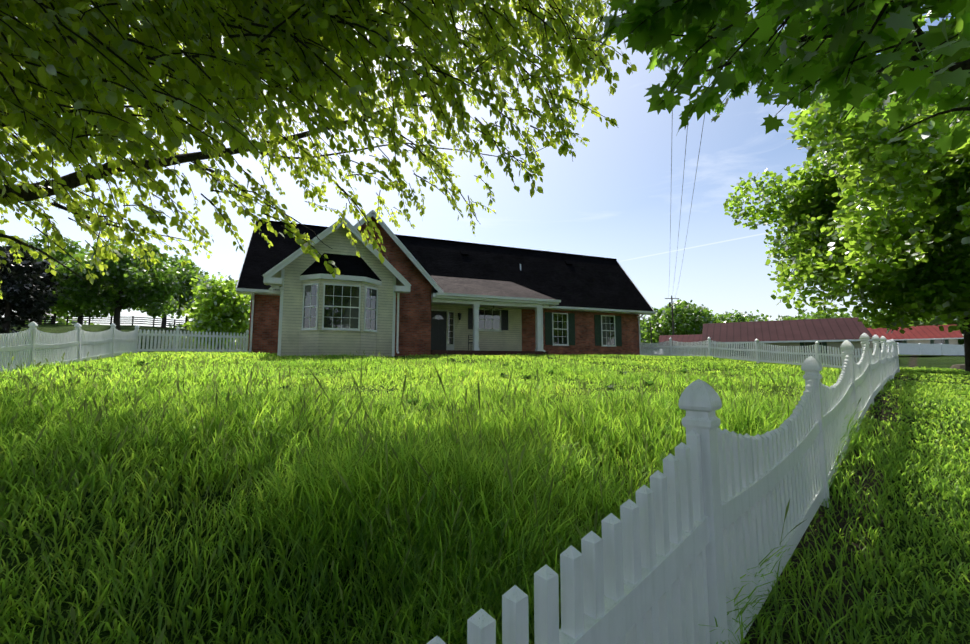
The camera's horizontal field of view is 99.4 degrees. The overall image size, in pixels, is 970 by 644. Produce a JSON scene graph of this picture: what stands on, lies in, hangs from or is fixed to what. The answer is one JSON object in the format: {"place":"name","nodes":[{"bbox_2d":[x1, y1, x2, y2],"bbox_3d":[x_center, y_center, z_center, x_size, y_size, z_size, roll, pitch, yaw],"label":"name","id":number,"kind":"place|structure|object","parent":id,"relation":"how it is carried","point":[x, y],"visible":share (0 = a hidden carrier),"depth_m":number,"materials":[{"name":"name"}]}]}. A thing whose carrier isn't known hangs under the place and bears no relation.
{"place":"outdoors","nodes":[
{"label":"outdoors","id":0,"kind":"place"},
{"bbox_2d":[0,0,636,298],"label":"tree","id":1,"kind":"object","parent":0,"point":[461,74],"depth_m":4.87,"materials":[{"name":"green plant"}]},
{"bbox_2d":[0,0,483,196],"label":"tree leaves","id":2,"kind":"object","parent":1,"relation":"attached to","point":[76,84],"visible":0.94,"depth_m":2.82,"materials":[{"name":"green plant"}]},
{"bbox_2d":[207,0,618,141],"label":"tree","id":3,"kind":"object","parent":1,"relation":"attached to","point":[509,81],"visible":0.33,"depth_m":5.32,"materials":[{"name":"green plant"}]},
{"bbox_2d":[0,0,954,354],"label":"sky","id":4,"kind":"structure","parent":0,"point":[617,199],"materials":[{"name":"blue"}]},
{"bbox_2d":[0,324,969,643],"bbox_3d":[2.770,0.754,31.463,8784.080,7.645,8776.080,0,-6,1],"label":"terrain","id":5,"kind":"structure","parent":0,"point":[946,362],"depth_m":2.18,"materials":[{"name":"green plant"}]},
{"bbox_2d":[0,242,70,333],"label":"tree","id":6,"kind":"object","parent":5,"relation":"on","point":[31,304],"visible":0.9,"depth_m":40.38,"materials":[{"name":"black plant"}]},
{"bbox_2d":[25,314,99,324],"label":"tree line","id":7,"kind":"object","parent":5,"relation":"on","point":[63,320],"depth_m":110.94,"materials":[{"name":"green plant"}]},
{"bbox_2d":[0,322,248,372],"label":"fence","id":8,"kind":"object","parent":5,"relation":"on","point":[30,345],"visible":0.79,"depth_m":11.63,"materials":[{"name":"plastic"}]},
{"bbox_2d":[168,323,248,334],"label":"tree line","id":9,"kind":"object","parent":5,"relation":"on","point":[189,326],"depth_m":114.45,"materials":[{"name":"green plant"}]},
{"bbox_2d":[177,269,250,352],"bbox_3d":[-21.345,-0.791,33.489,6.652,6.929,5.992,-2,-6,20],"label":"tree","id":10,"kind":"object","parent":5,"relation":"on","point":[218,294],"visible":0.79,"depth_m":32.10,"materials":[{"name":"green plant"}]},
{"bbox_2d":[40,357,752,414],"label":"lawn weeds","id":11,"kind":"object","parent":5,"relation":"on","point":[410,401],"visible":0.35,"depth_m":8.59,"materials":[{"name":"green plant"}]},
{"bbox_2d":[2,243,822,352],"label":"tree wood","id":12,"kind":"object","parent":5,"relation":"on","point":[116,320],"visible":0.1,"depth_m":46.31,"materials":[{"name":"brown plant"}]},
{"bbox_2d":[2,233,85,308],"bbox_3d":[-63.958,-7.141,59.571,12.990,11.637,13.663,0,-6,1],"label":"tree","id":13,"kind":"object","parent":12,"relation":"on","point":[59,256],"visible":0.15,"depth_m":59.70,"materials":[{"name":"green plant"}]},
{"bbox_2d":[42,302,84,320],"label":"tree","id":14,"kind":"object","parent":12,"relation":"on","point":[59,313],"visible":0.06,"depth_m":75.88,"materials":[{"name":"green plant"}]},
{"bbox_2d":[51,246,114,317],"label":"tree","id":15,"kind":"object","parent":12,"relation":"on","point":[76,310],"depth_m":69.86,"materials":[{"name":"green plant"}]},
{"bbox_2d":[48,241,196,319],"bbox_3d":[-40.870,-4.741,47.602,12.438,9.620,11.394,2,-6,-21],"label":"tree","id":16,"kind":"object","parent":12,"relation":"attached to","point":[142,287],"visible":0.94,"depth_m":45.15,"materials":[{"name":"green plant"}]},
{"bbox_2d":[157,265,208,318],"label":"tree","id":17,"kind":"object","parent":12,"relation":"on","point":[185,291],"visible":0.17,"depth_m":65.58,"materials":[{"name":"green plant"}]},
{"bbox_2d":[176,275,209,314],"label":"tree","id":18,"kind":"object","parent":12,"relation":"on","point":[191,311],"visible":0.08,"depth_m":79.75,"materials":[{"name":"green plant"}]},
{"bbox_2d":[640,319,656,354],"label":"tree","id":19,"kind":"object","parent":12,"relation":"on","point":[643,339],"visible":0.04,"depth_m":122.27,"materials":[{"name":"green plant"}]},
{"bbox_2d":[640,299,712,343],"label":"tree","id":20,"kind":"object","parent":12,"relation":"on","point":[692,319],"visible":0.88,"depth_m":90.01,"materials":[{"name":"green plant"}]},
{"bbox_2d":[711,309,772,322],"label":"tree","id":21,"kind":"object","parent":12,"relation":"on","point":[727,317],"visible":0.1,"depth_m":114.61,"materials":[{"name":"green plant"}]},
{"bbox_2d":[776,307,868,323],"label":"tree","id":22,"kind":"object","parent":12,"relation":"on","point":[813,315],"visible":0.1,"depth_m":105.57,"materials":[{"name":"green plant"}]},
{"bbox_2d":[857,310,943,327],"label":"tree","id":23,"kind":"object","parent":12,"relation":"on","point":[870,322],"visible":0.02,"depth_m":100.59,"materials":[{"name":"green plant"}]},
{"bbox_2d":[908,314,963,344],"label":"tree","id":24,"kind":"object","parent":12,"relation":"on","point":[960,341],"visible":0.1,"depth_m":87.96,"materials":[{"name":"green plant"}]},
{"bbox_2d":[951,315,963,335],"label":"tree","id":25,"kind":"object","parent":12,"relation":"on","point":[957,320],"visible":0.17,"depth_m":82.86,"materials":[{"name":"green plant"}]},
{"bbox_2d":[235,210,655,356],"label":"house","id":26,"kind":"structure","parent":5,"relation":"on","point":[412,295],"depth_m":20.14,"materials":[{"name":"brick"}]},
{"bbox_2d":[427,333,899,643],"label":"fence","id":27,"kind":"object","parent":5,"relation":"on","point":[683,544],"visible":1,"depth_m":1.50,"materials":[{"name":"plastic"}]},
{"bbox_2d":[641,337,886,367],"bbox_3d":[11.904,1.657,21.846,0.119,1.934,14.984,2,-6,-24],"label":"fence","id":28,"kind":"object","parent":5,"relation":"on","point":[753,356],"visible":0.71,"depth_m":19.78,"materials":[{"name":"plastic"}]},
{"bbox_2d":[613,0,969,371],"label":"maple trunk","id":29,"kind":"object","parent":5,"relation":"on","point":[964,65],"visible":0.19,"depth_m":2.69,"materials":[{"name":"brown plant"}]},
{"bbox_2d":[723,46,969,334],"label":"maple leaves","id":30,"kind":"object","parent":5,"relation":"on","point":[881,188],"visible":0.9,"depth_m":14.62,"materials":[{"name":"green plant"}]},
{"bbox_2d":[897,343,964,354],"bbox_3d":[65.400,4.108,53.514,20.054,3.037,0.182,-1,-6,10],"label":"privacy fence","id":31,"kind":"object","parent":5,"relation":"on","point":[924,349],"visible":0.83,"depth_m":54.65,"materials":[{"name":"plastic"}]},
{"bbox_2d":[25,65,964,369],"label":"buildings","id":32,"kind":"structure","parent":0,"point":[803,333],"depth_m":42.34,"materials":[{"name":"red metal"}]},
{"bbox_3d":[6.288,-5.488,0.399,11.332,8.095,10.027,0,-6,1],"label":"maple crown","id":33,"kind":"object","parent":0,"visible":0},
{"bbox_2d":[595,0,969,154],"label":"maple bough leaves","id":34,"kind":"object","parent":33,"relation":"attached to","point":[695,19],"visible":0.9,"depth_m":2.51,"materials":[{"name":"green plant"}]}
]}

